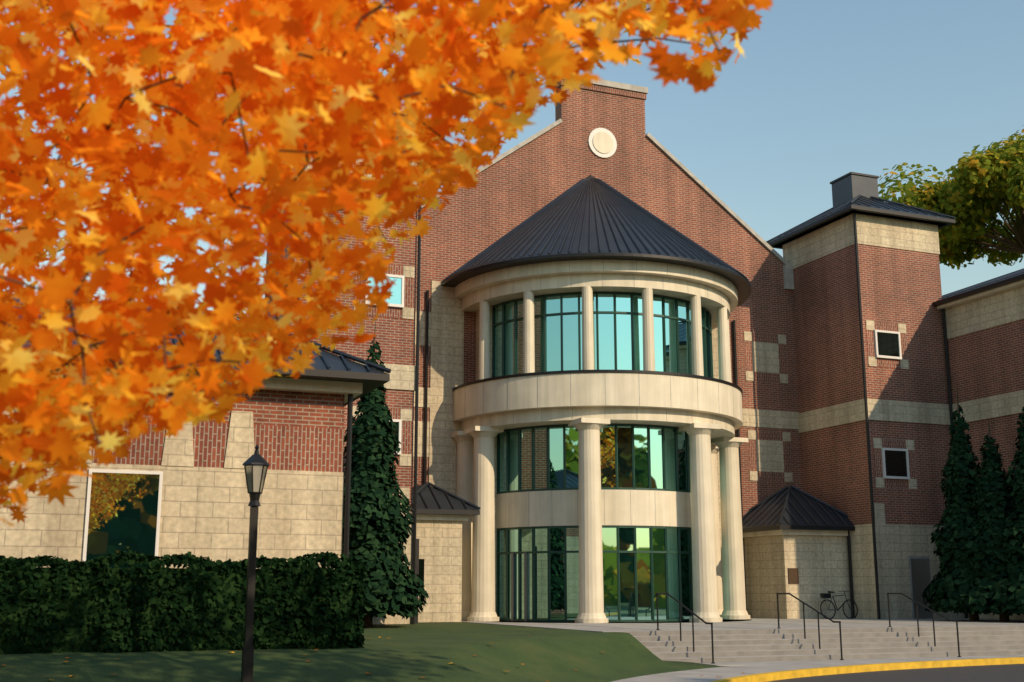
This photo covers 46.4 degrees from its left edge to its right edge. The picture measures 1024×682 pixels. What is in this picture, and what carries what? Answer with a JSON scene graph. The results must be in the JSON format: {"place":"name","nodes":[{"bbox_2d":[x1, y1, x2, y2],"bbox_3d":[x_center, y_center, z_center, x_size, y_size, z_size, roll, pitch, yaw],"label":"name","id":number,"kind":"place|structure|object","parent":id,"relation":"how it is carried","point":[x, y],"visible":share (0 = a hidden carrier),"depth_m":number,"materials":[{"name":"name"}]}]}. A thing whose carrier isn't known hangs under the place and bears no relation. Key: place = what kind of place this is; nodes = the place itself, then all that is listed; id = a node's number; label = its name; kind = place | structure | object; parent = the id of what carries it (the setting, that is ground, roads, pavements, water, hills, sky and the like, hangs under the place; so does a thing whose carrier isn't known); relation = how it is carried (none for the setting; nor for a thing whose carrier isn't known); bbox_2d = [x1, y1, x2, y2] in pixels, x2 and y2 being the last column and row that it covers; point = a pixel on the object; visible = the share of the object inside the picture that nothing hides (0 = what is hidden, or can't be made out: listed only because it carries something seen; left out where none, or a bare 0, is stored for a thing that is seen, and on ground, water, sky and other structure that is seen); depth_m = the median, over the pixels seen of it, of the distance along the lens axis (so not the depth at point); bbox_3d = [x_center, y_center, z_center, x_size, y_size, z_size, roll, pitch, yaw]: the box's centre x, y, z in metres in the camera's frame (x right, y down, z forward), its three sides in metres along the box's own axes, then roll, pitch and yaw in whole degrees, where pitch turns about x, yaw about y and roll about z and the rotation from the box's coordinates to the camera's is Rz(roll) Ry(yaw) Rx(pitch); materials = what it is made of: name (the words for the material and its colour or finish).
{"place":"outdoors","nodes":[
{"label":"outdoors","id":0,"kind":"place"},
{"bbox_2d":[0,622,726,681],"bbox_3d":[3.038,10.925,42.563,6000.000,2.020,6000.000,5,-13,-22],"label":"lawn","id":1,"kind":"structure","parent":0,"point":[425,652],"depth_m":20.52,"materials":[{"name":"green plant"}]},
{"bbox_2d":[0,550,365,654],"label":"hedge","id":2,"kind":"object","parent":1,"relation":"on","point":[62,605],"visible":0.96,"depth_m":20.52,"materials":[{"name":"green plant"}]},
{"bbox_2d":[241,444,269,681],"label":"lamp post","id":3,"kind":"object","parent":1,"relation":"on","point":[256,464],"visible":1,"depth_m":18.19,"materials":[{"name":"black metal"}]},
{"bbox_2d":[342,320,428,626],"bbox_3d":[-4.127,3.849,34.930,3.553,9.150,3.574,5,-13,-22],"label":"evergreen tree","id":4,"kind":"object","parent":1,"relation":"on","point":[380,528],"visible":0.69,"depth_m":33.97,"materials":[{"name":"green plant"}]},
{"bbox_2d":[0,0,773,526],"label":"maple tree","id":5,"kind":"object","parent":1,"relation":"on","point":[254,60],"visible":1,"depth_m":5.58,"materials":[{"name":"orange plant"}]},
{"bbox_2d":[0,79,1023,624],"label":"building","id":6,"kind":"structure","parent":1,"relation":"on","point":[630,369],"depth_m":41.63,"materials":[{"name":"brick"}]},
{"bbox_2d":[878,125,1023,269],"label":"tree","id":7,"kind":"object","parent":1,"relation":"on","point":[977,193],"visible":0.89,"depth_m":80.84,"materials":[{"name":"green plant"}]},
{"bbox_2d":[0,0,1023,318],"label":"sky","id":8,"kind":"structure","parent":0,"point":[824,91],"materials":[{"name":"blue"}]},
{"bbox_2d":[461,618,1023,681],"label":"stone entrance steps","id":9,"kind":"structure","parent":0,"point":[768,650],"depth_m":30.44,"materials":[{"name":"concrete"}]},
{"bbox_2d":[656,593,714,663],"bbox_3d":[4.268,7.093,29.678,0.100,1.632,2.745,5,-13,-22],"label":"handrail","id":10,"kind":"object","parent":9,"relation":"on","point":[693,613],"visible":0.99,"depth_m":29.47,"materials":[{"name":"black metal"}]},
{"bbox_2d":[776,593,843,659],"bbox_3d":[7.696,7.378,31.041,0.100,1.632,2.745,5,-13,-22],"label":"handrail","id":11,"kind":"object","parent":9,"relation":"on","point":[818,613],"visible":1,"depth_m":30.77,"materials":[{"name":"black metal"}]},
{"bbox_2d":[820,591,857,618],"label":"bicycle","id":12,"kind":"object","parent":9,"relation":"on","point":[825,595],"visible":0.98,"depth_m":43.30,"materials":[{"name":"black metal"}]},
{"bbox_2d":[887,593,960,656],"bbox_3d":[11.124,7.662,32.404,0.100,1.632,2.745,5,-13,-22],"label":"handrail","id":13,"kind":"object","parent":9,"relation":"on","point":[933,612],"visible":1,"depth_m":32.18,"materials":[{"name":"black metal"}]},
{"bbox_2d":[922,390,989,620],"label":"evergreen tree","id":14,"kind":"object","parent":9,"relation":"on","point":[957,522],"visible":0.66,"depth_m":40.62,"materials":[{"name":"green plant"}]},
{"bbox_2d":[952,426,1020,621],"bbox_3d":[16.295,6.053,40.097,3.348,6.950,3.291,5,-13,-22],"label":"evergreen tree","id":15,"kind":"object","parent":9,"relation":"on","point":[988,562],"visible":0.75,"depth_m":39.52,"materials":[{"name":"green plant"}]},
{"bbox_2d":[987,407,1023,615],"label":"evergreen tree","id":16,"kind":"object","parent":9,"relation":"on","point":[1014,581],"visible":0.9,"depth_m":38.72,"materials":[{"name":"green plant"}]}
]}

